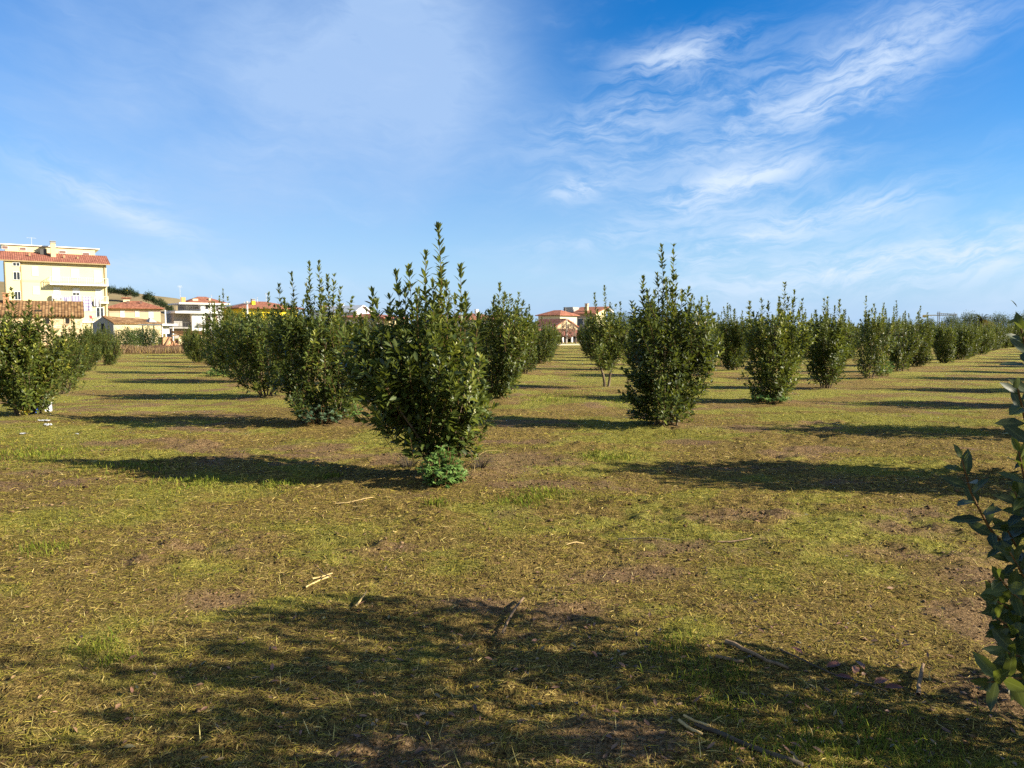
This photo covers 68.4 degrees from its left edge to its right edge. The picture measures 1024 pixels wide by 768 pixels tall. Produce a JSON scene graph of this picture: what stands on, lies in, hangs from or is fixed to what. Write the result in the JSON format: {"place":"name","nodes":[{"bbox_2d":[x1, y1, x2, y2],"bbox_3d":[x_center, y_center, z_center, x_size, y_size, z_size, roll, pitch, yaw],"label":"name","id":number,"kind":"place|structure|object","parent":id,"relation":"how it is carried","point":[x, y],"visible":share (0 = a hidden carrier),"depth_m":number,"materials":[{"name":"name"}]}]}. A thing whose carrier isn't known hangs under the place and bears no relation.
{"place":"outdoors","nodes":[
{"label":"outdoors","id":0,"kind":"place"},
{"bbox_2d":[0,281,179,323],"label":"hill","id":1,"kind":"structure","parent":0,"point":[113,299],"depth_m":533.38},
{"bbox_2d":[122,285,136,296],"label":"ridge tree","id":2,"kind":"object","parent":1,"relation":"on","point":[128,292],"visible":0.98,"depth_m":515.30,"materials":[{"name":"green plant"}]},
{"bbox_2d":[141,291,154,301],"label":"ridge tree","id":3,"kind":"object","parent":1,"relation":"on","point":[149,297],"visible":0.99,"depth_m":515.51,"materials":[{"name":"green plant"}]},
{"bbox_2d":[0,334,1023,767],"bbox_3d":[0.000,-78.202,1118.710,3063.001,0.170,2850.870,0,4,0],"label":"ground","id":4,"kind":"structure","parent":0,"point":[572,362],"depth_m":5.12,"materials":[{"name":"green plant"}]},
{"bbox_2d":[0,287,73,414],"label":"laurel bush","id":5,"kind":"object","parent":4,"relation":"on","point":[25,364],"visible":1,"depth_m":13.94,"materials":[{"name":"green plant"}]},
{"bbox_2d":[0,293,83,344],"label":"stone barn","id":6,"kind":"structure","parent":4,"relation":"on","point":[63,310],"depth_m":80.96,"materials":[{"name":"tile"}]},
{"bbox_2d":[0,237,109,332],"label":"apartment building","id":7,"kind":"structure","parent":4,"relation":"on","point":[37,273],"depth_m":122.58,"materials":[{"name":"yellow paint"}]},
{"bbox_2d":[52,268,59,280],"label":"window","id":8,"kind":"structure","parent":7,"relation":"in","point":[55,271],"depth_m":121.94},
{"bbox_2d":[71,269,78,276],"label":"window","id":9,"kind":"structure","parent":7,"relation":"in","point":[74,272],"depth_m":123.42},
{"bbox_2d":[94,271,101,283],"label":"window","id":10,"kind":"structure","parent":7,"relation":"in","point":[97,274],"depth_m":125.28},
{"bbox_2d":[96,307,103,317],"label":"french door","id":11,"kind":"structure","parent":7,"relation":"in","point":[97,308],"depth_m":125.74,"materials":[{"name":"white glass"}]},
{"bbox_2d":[46,323,90,393],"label":"laurel bush","id":12,"kind":"object","parent":4,"relation":"on","point":[73,376],"visible":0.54,"depth_m":18.77,"materials":[{"name":"green plant"}]},
{"bbox_2d":[53,313,95,378],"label":"laurel bush","id":13,"kind":"object","parent":4,"relation":"on","point":[81,338],"visible":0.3,"depth_m":24.16,"materials":[{"name":"green plant"}]},
{"bbox_2d":[52,294,100,317],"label":"clothesline","id":14,"kind":"object","parent":4,"relation":"on","point":[73,295],"visible":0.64,"depth_m":121.76,"materials":[{"name":"metal"}]},
{"bbox_2d":[82,296,91,310],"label":"laundry sheet","id":15,"kind":"object","parent":14,"relation":"hanging from","point":[87,301],"visible":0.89,"depth_m":121.96,"materials":[{"name":"white fabric"}]},
{"bbox_2d":[76,330,102,370],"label":"laurel bush","id":16,"kind":"object","parent":4,"relation":"on","point":[90,363],"visible":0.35,"depth_m":28.43,"materials":[{"name":"green plant"}]},
{"bbox_2d":[80,322,103,360],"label":"laurel bush","id":17,"kind":"object","parent":4,"relation":"on","point":[96,338],"visible":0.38,"depth_m":37.98,"materials":[{"name":"green plant"}]},
{"bbox_2d":[92,320,117,357],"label":"laurel bush","id":18,"kind":"object","parent":4,"relation":"on","point":[107,333],"visible":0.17,"depth_m":43.18,"materials":[{"name":"green plant"}]},
{"bbox_2d":[100,328,123,364],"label":"laurel bush","id":19,"kind":"object","parent":4,"relation":"on","point":[111,355],"visible":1,"depth_m":34.25,"materials":[{"name":"green plant"}]},
{"bbox_2d":[110,326,144,345],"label":"citrus bush","id":20,"kind":"object","parent":4,"relation":"on","point":[126,334],"visible":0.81,"depth_m":62.82,"materials":[{"name":"green plant"}]},
{"bbox_2d":[93,316,162,342],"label":"gabled shed","id":21,"kind":"structure","parent":4,"relation":"on","point":[118,323],"depth_m":96.63,"materials":[{"name":"paint"}]},
{"bbox_2d":[108,297,164,321],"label":"hipped house","id":22,"kind":"structure","parent":4,"relation":"on","point":[138,309],"depth_m":140.93,"materials":[{"name":"beige paint"}]},
{"bbox_2d":[136,324,163,345],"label":"citrus bush","id":23,"kind":"object","parent":4,"relation":"on","point":[151,337],"visible":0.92,"depth_m":64.62,"materials":[{"name":"green plant"}]},
{"bbox_2d":[117,343,184,353],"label":"dry grass strip","id":24,"kind":"object","parent":4,"relation":"on","point":[154,349],"visible":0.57,"depth_m":51.93,"materials":[{"name":"beige plant"}]},
{"bbox_2d":[138,324,176,342],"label":"white carport","id":25,"kind":"object","parent":4,"relation":"on","point":[164,328],"visible":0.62,"depth_m":88.75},
{"bbox_2d":[158,331,201,345],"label":"ruined wall","id":26,"kind":"structure","parent":4,"relation":"on","point":[167,341],"depth_m":66.94,"materials":[{"name":"brick"}]},
{"bbox_2d":[179,326,197,355],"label":"laurel bush","id":27,"kind":"object","parent":4,"relation":"on","point":[185,332],"visible":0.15,"depth_m":47.22,"materials":[{"name":"green plant"}]},
{"bbox_2d":[180,325,201,358],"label":"laurel bush","id":28,"kind":"object","parent":4,"relation":"on","point":[187,333],"visible":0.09,"depth_m":42.04,"materials":[{"name":"green plant"}]},
{"bbox_2d":[179,324,209,362],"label":"laurel bush","id":29,"kind":"object","parent":4,"relation":"on","point":[192,344],"visible":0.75,"depth_m":37.09,"materials":[{"name":"green plant"}]},
{"bbox_2d":[164,295,229,337],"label":"apartment house","id":30,"kind":"structure","parent":4,"relation":"on","point":[181,319],"depth_m":150.42,"materials":[{"name":"white paint"}]},
{"bbox_2d":[198,323,222,366],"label":"laurel bush","id":31,"kind":"object","parent":4,"relation":"on","point":[204,351],"visible":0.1,"depth_m":32.48,"materials":[{"name":"green plant"}]},
{"bbox_2d":[202,367,225,375],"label":"leafy weed","id":32,"kind":"object","parent":4,"relation":"on","point":[211,371],"visible":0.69,"depth_m":26.06,"materials":[{"name":"green plant"}]},
{"bbox_2d":[200,288,242,370],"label":"laurel bush","id":33,"kind":"object","parent":4,"relation":"on","point":[208,331],"visible":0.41,"depth_m":27.47,"materials":[{"name":"green plant"}]},
{"bbox_2d":[202,310,279,379],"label":"laurel bush","id":34,"kind":"object","parent":4,"relation":"on","point":[219,354],"visible":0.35,"depth_m":22.66,"materials":[{"name":"green plant"}]},
{"bbox_2d":[248,305,264,324],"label":"hedge tree","id":35,"kind":"object","parent":4,"relation":"on","point":[258,312],"visible":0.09,"depth_m":89.47,"materials":[{"name":"green plant"}]},
{"bbox_2d":[217,297,302,319],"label":"yellow house","id":36,"kind":"structure","parent":4,"relation":"on","point":[255,303],"depth_m":130.31,"materials":[{"name":"red tile"}]},
{"bbox_2d":[222,291,304,395],"bbox_3d":[-5.853,-0.914,17.722,2.142,2.534,2.002,0,4,0],"label":"laurel bush","id":37,"kind":"object","parent":4,"relation":"on","point":[253,340],"visible":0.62,"depth_m":17.44,"materials":[{"name":"green plant"}]},
{"bbox_2d":[255,259,367,422],"bbox_3d":[-3.376,-0.718,12.990,1.931,2.869,2.215,0,4,0],"label":"laurel bush","id":38,"kind":"object","parent":4,"relation":"on","point":[311,330],"visible":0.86,"depth_m":12.71,"materials":[{"name":"green plant"}]},
{"bbox_2d":[291,403,346,424],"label":"leafy weed","id":39,"kind":"object","parent":4,"relation":"on","point":[322,416],"visible":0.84,"depth_m":12.64,"materials":[{"name":"green plant"}]},
{"bbox_2d":[325,305,369,320],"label":"gabled white house","id":40,"kind":"structure","parent":4,"relation":"on","point":[359,309],"depth_m":106.73,"materials":[{"name":"white paint"}]},
{"bbox_2d":[338,395,363,418],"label":"leafy weed","id":41,"kind":"object","parent":4,"relation":"on","point":[354,413],"visible":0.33,"depth_m":13.54,"materials":[{"name":"green plant"}]},
{"bbox_2d":[328,314,408,327],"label":"farmhouse","id":42,"kind":"object","parent":4,"relation":"on","point":[382,317],"visible":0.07,"depth_m":99.21,"materials":[{"name":"brown tile"}]},
{"bbox_2d":[356,304,391,362],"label":"laurel bush","id":43,"kind":"object","parent":4,"relation":"on","point":[368,326],"visible":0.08,"depth_m":27.03,"materials":[{"name":"green plant"}]},
{"bbox_2d":[389,454,422,467],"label":"dry weed","id":44,"kind":"object","parent":4,"relation":"on","point":[407,464],"visible":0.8,"depth_m":8.83,"materials":[{"name":"brown plant"}]},
{"bbox_2d":[329,221,498,464],"bbox_3d":[-1.045,-0.361,8.303,1.845,2.806,1.822,0,4,0],"label":"laurel bush","id":45,"kind":"object","parent":4,"relation":"on","point":[393,381],"visible":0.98,"depth_m":7.96,"materials":[{"name":"green plant"}]},
{"bbox_2d":[411,281,451,366],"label":"laurel bush","id":46,"kind":"object","parent":4,"relation":"on","point":[423,325],"visible":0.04,"depth_m":21.75,"materials":[{"name":"green plant"}]},
{"bbox_2d":[414,443,469,488],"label":"leafy weed","id":47,"kind":"object","parent":4,"relation":"on","point":[442,470],"visible":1,"depth_m":7.68,"materials":[{"name":"green plant"}]},
{"bbox_2d":[455,311,488,366],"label":"laurel bush","id":48,"kind":"object","parent":4,"relation":"on","point":[470,328],"visible":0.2,"depth_m":30.76,"materials":[{"name":"green plant"}]},
{"bbox_2d":[446,309,504,330],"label":"red roofed house","id":49,"kind":"structure","parent":4,"relation":"on","point":[473,315],"depth_m":120.40,"materials":[{"name":"tile"}]},
{"bbox_2d":[463,457,493,468],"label":"dry weed","id":50,"kind":"object","parent":4,"relation":"on","point":[479,465],"visible":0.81,"depth_m":8.66,"materials":[{"name":"brown plant"}]},
{"bbox_2d":[468,282,540,398],"bbox_3d":[-0.125,-0.930,17.014,1.508,2.679,1.881,6,0,24],"label":"laurel bush","id":51,"kind":"object","parent":4,"relation":"on","point":[501,368],"visible":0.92,"depth_m":16.69,"materials":[{"name":"green plant"}]},
{"bbox_2d":[0,479,1016,767],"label":"fallen leaves","id":52,"kind":"object","parent":4,"relation":"on","point":[418,749],"visible":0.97,"depth_m":3.43,"materials":[{"name":"brown plant"}]},
{"bbox_2d":[0,430,1022,767],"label":"soil clods","id":53,"kind":"object","parent":4,"relation":"on","point":[422,736],"visible":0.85,"depth_m":4.90,"materials":[{"name":"brown soil"}]},
{"bbox_2d":[0,408,1023,767],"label":"dry clippings","id":54,"kind":"object","parent":4,"relation":"on","point":[356,658],"visible":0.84,"depth_m":4.27,"materials":[{"name":"beige plant"}]},
{"bbox_2d":[501,597,523,633],"bbox_3d":[0.009,1.296,4.253,0.016,0.042,0.504,1,4,14],"label":"stick","id":55,"kind":"object","parent":4,"relation":"on","point":[512,613],"visible":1,"depth_m":4.20,"materials":[{"name":"brown wood"}]},
{"bbox_2d":[507,304,540,373],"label":"laurel bush","id":56,"kind":"object","parent":4,"relation":"on","point":[531,358],"visible":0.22,"depth_m":26.38,"materials":[{"name":"green plant"}]},
{"bbox_2d":[534,317,558,363],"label":"laurel bush","id":57,"kind":"object","parent":4,"relation":"on","point":[548,335],"visible":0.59,"depth_m":35.17,"materials":[{"name":"green plant"}]},
{"bbox_2d":[541,322,560,357],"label":"laurel bush","id":58,"kind":"object","parent":4,"relation":"on","point":[555,336],"visible":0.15,"depth_m":44.21,"materials":[{"name":"green plant"}]},
{"bbox_2d":[535,308,579,327],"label":"cream house","id":59,"kind":"structure","parent":4,"relation":"on","point":[557,314],"depth_m":129.54,"materials":[{"name":"red tile"}]},
{"bbox_2d":[538,318,578,329],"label":"farm building","id":60,"kind":"structure","parent":4,"relation":"on","point":[555,321],"depth_m":107.20,"materials":[{"name":"beige paint"}]},
{"bbox_2d":[538,329,578,341],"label":"lean to shed","id":61,"kind":"object","parent":4,"relation":"on","point":[572,339],"visible":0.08,"depth_m":104.43,"materials":[{"name":"white paint"}]},
{"bbox_2d":[558,319,573,343],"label":"bare tree","id":62,"kind":"object","parent":4,"relation":"on","point":[563,326],"visible":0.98,"depth_m":81.14,"materials":[{"name":"brown plant"}]},
{"bbox_2d":[560,324,578,343],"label":"bare tree","id":63,"kind":"object","parent":4,"relation":"on","point":[570,332],"visible":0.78,"depth_m":85.56,"materials":[{"name":"brown plant"}]},
{"bbox_2d":[576,318,584,350],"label":"laurel bush","id":64,"kind":"object","parent":4,"relation":"on","point":[578,337],"visible":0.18,"depth_m":57.48,"materials":[{"name":"green plant"}]},
{"bbox_2d":[564,303,612,329],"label":"gabled apartment house","id":65,"kind":"structure","parent":4,"relation":"on","point":[580,312],"depth_m":139.40,"materials":[{"name":"beige paint"}]},
{"bbox_2d":[578,285,637,386],"bbox_3d":[2.530,-1.293,20.772,1.743,2.868,1.874,-3,5,-32],"label":"laurel bush","id":66,"kind":"object","parent":4,"relation":"on","point":[593,334],"visible":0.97,"depth_m":20.38,"materials":[{"name":"green plant"}]},
{"bbox_2d":[595,323,621,369],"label":"laurel bush","id":67,"kind":"object","parent":4,"relation":"on","point":[609,362],"visible":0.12,"depth_m":30.15,"materials":[{"name":"green plant"}]},
{"bbox_2d":[617,243,725,425],"bbox_3d":[2.543,-0.808,12.627,1.824,3.088,1.670,-2,5,-27],"label":"laurel bush","id":68,"kind":"object","parent":4,"relation":"on","point":[651,330],"visible":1,"depth_m":12.38,"materials":[{"name":"green plant"}]},
{"bbox_2d":[678,718,702,734],"bbox_3d":[0.712,1.375,3.013,0.019,0.017,0.128,-2,5,-31],"label":"stick","id":69,"kind":"object","parent":4,"relation":"on","point":[683,723],"visible":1,"depth_m":3.01,"materials":[{"name":"wood"}]},
{"bbox_2d":[677,295,724,375],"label":"laurel bush","id":70,"kind":"object","parent":4,"relation":"on","point":[693,306],"visible":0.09,"depth_m":25.33,"materials":[{"name":"green plant"}]},
{"bbox_2d":[715,655,743,662],"bbox_3d":[1.054,1.334,3.650,0.133,0.022,0.023,2,5,27],"label":"stick","id":71,"kind":"object","parent":4,"relation":"on","point":[727,658],"visible":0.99,"depth_m":3.65,"materials":[{"name":"brown wood"}]},
{"bbox_2d":[713,303,749,369],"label":"laurel bush","id":72,"kind":"object","parent":4,"relation":"on","point":[733,343],"visible":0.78,"depth_m":29.73,"materials":[{"name":"green plant"}]},
{"bbox_2d":[694,722,803,767],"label":"stick","id":73,"kind":"object","parent":4,"relation":"on","point":[746,744],"visible":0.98,"depth_m":2.87,"materials":[{"name":"brown wood"}]},
{"bbox_2d":[683,714,710,726],"bbox_3d":[0.745,1.357,3.032,0.123,0.015,0.013,4,6,43],"label":"stick","id":74,"kind":"object","parent":73,"relation":"on","point":[694,720],"visible":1,"depth_m":3.03,"materials":[{"name":"wood"}]},
{"bbox_2d":[724,639,788,669],"bbox_3d":[1.195,1.325,3.693,0.026,0.040,0.352,-3,5,-38],"label":"stick","id":75,"kind":"object","parent":4,"relation":"on","point":[740,647],"visible":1,"depth_m":3.69,"materials":[{"name":"brown wood"}]},
{"bbox_2d":[751,392,792,402],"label":"leafy weed","id":76,"kind":"object","parent":4,"relation":"on","point":[762,398],"visible":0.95,"depth_m":16.52,"materials":[{"name":"green plant"}]},
{"bbox_2d":[736,282,818,400],"bbox_3d":[5.891,-0.923,16.865,1.734,2.735,1.783,0,4,0],"label":"laurel bush","id":77,"kind":"object","parent":4,"relation":"on","point":[766,362],"visible":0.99,"depth_m":16.61,"materials":[{"name":"green plant"}]},
{"bbox_2d":[771,308,813,366],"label":"laurel bush","id":78,"kind":"object","parent":4,"relation":"on","point":[800,338],"visible":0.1,"depth_m":33.42,"materials":[{"name":"green plant"}]},
{"bbox_2d":[797,296,855,387],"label":"laurel bush","id":79,"kind":"object","parent":4,"relation":"on","point":[834,360],"visible":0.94,"depth_m":20.29,"materials":[{"name":"green plant"}]},
{"bbox_2d":[780,647,903,691],"bbox_3d":[1.550,1.329,3.549,0.186,0.039,0.555,-2,5,-29],"label":"twig","id":80,"kind":"object","parent":4,"relation":"on","point":[855,668],"visible":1,"depth_m":3.48,"materials":[{"name":"brown wood"}]},
{"bbox_2d":[842,316,861,358],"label":"laurel bush","id":81,"kind":"object","parent":4,"relation":"on","point":[852,339],"visible":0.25,"depth_m":41.88,"materials":[{"name":"green plant"}]},
{"bbox_2d":[861,315,885,356],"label":"laurel bush","id":82,"kind":"object","parent":4,"relation":"on","point":[874,340],"visible":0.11,"depth_m":45.97,"materials":[{"name":"green plant"}]},
{"bbox_2d":[850,296,903,377],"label":"laurel bush","id":83,"kind":"object","parent":4,"relation":"on","point":[871,359],"visible":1,"depth_m":24.22,"materials":[{"name":"green plant"}]},
{"bbox_2d":[871,358,895,375],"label":"leafy weed","id":84,"kind":"object","parent":4,"relation":"on","point":[889,369],"visible":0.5,"depth_m":25.98,"materials":[{"name":"green plant"}]},
{"bbox_2d":[879,314,900,351],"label":"laurel bush","id":85,"kind":"object","parent":4,"relation":"on","point":[889,321],"visible":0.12,"depth_m":50.16,"materials":[{"name":"green plant"}]},
{"bbox_2d":[881,300,924,370],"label":"laurel bush","id":86,"kind":"object","parent":4,"relation":"on","point":[907,350],"visible":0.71,"depth_m":28.27,"materials":[{"name":"green plant"}]},
{"bbox_2d":[900,312,937,365],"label":"laurel bush","id":87,"kind":"object","parent":4,"relation":"on","point":[922,357],"visible":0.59,"depth_m":33.00,"materials":[{"name":"green plant"}]},
{"bbox_2d":[916,663,924,696],"bbox_3d":[1.867,1.341,3.442,0.022,0.035,0.376,2,5,31],"label":"stick","id":88,"kind":"object","parent":4,"relation":"on","point":[918,686],"visible":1,"depth_m":3.39,"materials":[{"name":"brown wood"}]},
{"bbox_2d":[922,312,956,321],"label":"tower crane","id":89,"kind":"object","parent":4,"relation":"on","point":[939,313],"visible":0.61,"depth_m":417.98,"materials":[{"name":"paint"}]},
{"bbox_2d":[930,319,958,362],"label":"laurel bush","id":90,"kind":"object","parent":4,"relation":"on","point":[943,351],"visible":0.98,"depth_m":37.12,"materials":[{"name":"green plant"}]},
{"bbox_2d":[936,313,963,328],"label":"olive tree","id":91,"kind":"object","parent":4,"relation":"on","point":[948,318],"visible":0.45,"depth_m":117.20,"materials":[{"name":"green plant"}]},
{"bbox_2d":[950,318,980,359],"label":"laurel bush","id":92,"kind":"object","parent":4,"relation":"on","point":[967,334],"visible":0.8,"depth_m":40.89,"materials":[{"name":"green plant"}]},
{"bbox_2d":[958,310,980,329],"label":"olive tree","id":93,"kind":"object","parent":4,"relation":"on","point":[971,315],"visible":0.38,"depth_m":121.21,"materials":[{"name":"green plant"}]},
{"bbox_2d":[959,317,983,356],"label":"laurel bush","id":94,"kind":"object","parent":4,"relation":"on","point":[977,343],"visible":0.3,"depth_m":45.20,"materials":[{"name":"green plant"}]},
{"bbox_2d":[969,314,994,327],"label":"palm tree","id":95,"kind":"object","parent":4,"relation":"on","point":[981,318],"visible":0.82,"depth_m":111.37,"materials":[{"name":"green plant"}]},
{"bbox_2d":[941,312,1023,711],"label":"laurel bush","id":96,"kind":"object","parent":4,"relation":"on","point":[996,595],"visible":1,"depth_m":2.12,"materials":[{"name":"green plant"}]},
{"bbox_2d":[971,320,996,353],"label":"laurel bush","id":97,"kind":"object","parent":4,"relation":"on","point":[989,337],"visible":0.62,"depth_m":49.20,"materials":[{"name":"green plant"}]},
{"bbox_2d":[987,318,1004,350],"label":"laurel bush","id":98,"kind":"object","parent":4,"relation":"on","point":[996,330],"visible":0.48,"depth_m":57.71,"materials":[{"name":"green plant"}]},
{"bbox_2d":[990,318,1008,348],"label":"laurel bush","id":99,"kind":"object","parent":4,"relation":"on","point":[1002,339],"visible":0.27,"depth_m":61.85,"materials":[{"name":"green plant"}]},
{"bbox_2d":[990,312,1013,327],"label":"olive tree","id":100,"kind":"object","parent":4,"relation":"on","point":[997,318],"visible":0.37,"depth_m":125.22,"materials":[{"name":"green plant"}]},
{"bbox_2d":[1000,322,1014,347],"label":"laurel bush","id":101,"kind":"object","parent":4,"relation":"on","point":[1007,342],"visible":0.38,"depth_m":66.14,"materials":[{"name":"green plant"}]},
{"bbox_2d":[1009,323,1023,347],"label":"laurel bush","id":102,"kind":"object","parent":4,"relation":"on","point":[1017,331],"visible":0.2,"depth_m":69.75,"materials":[{"name":"green plant"}]},
{"bbox_2d":[0,0,1023,327],"label":"sky","id":103,"kind":"structure","parent":0,"point":[849,151],"materials":[{"name":"blue"}]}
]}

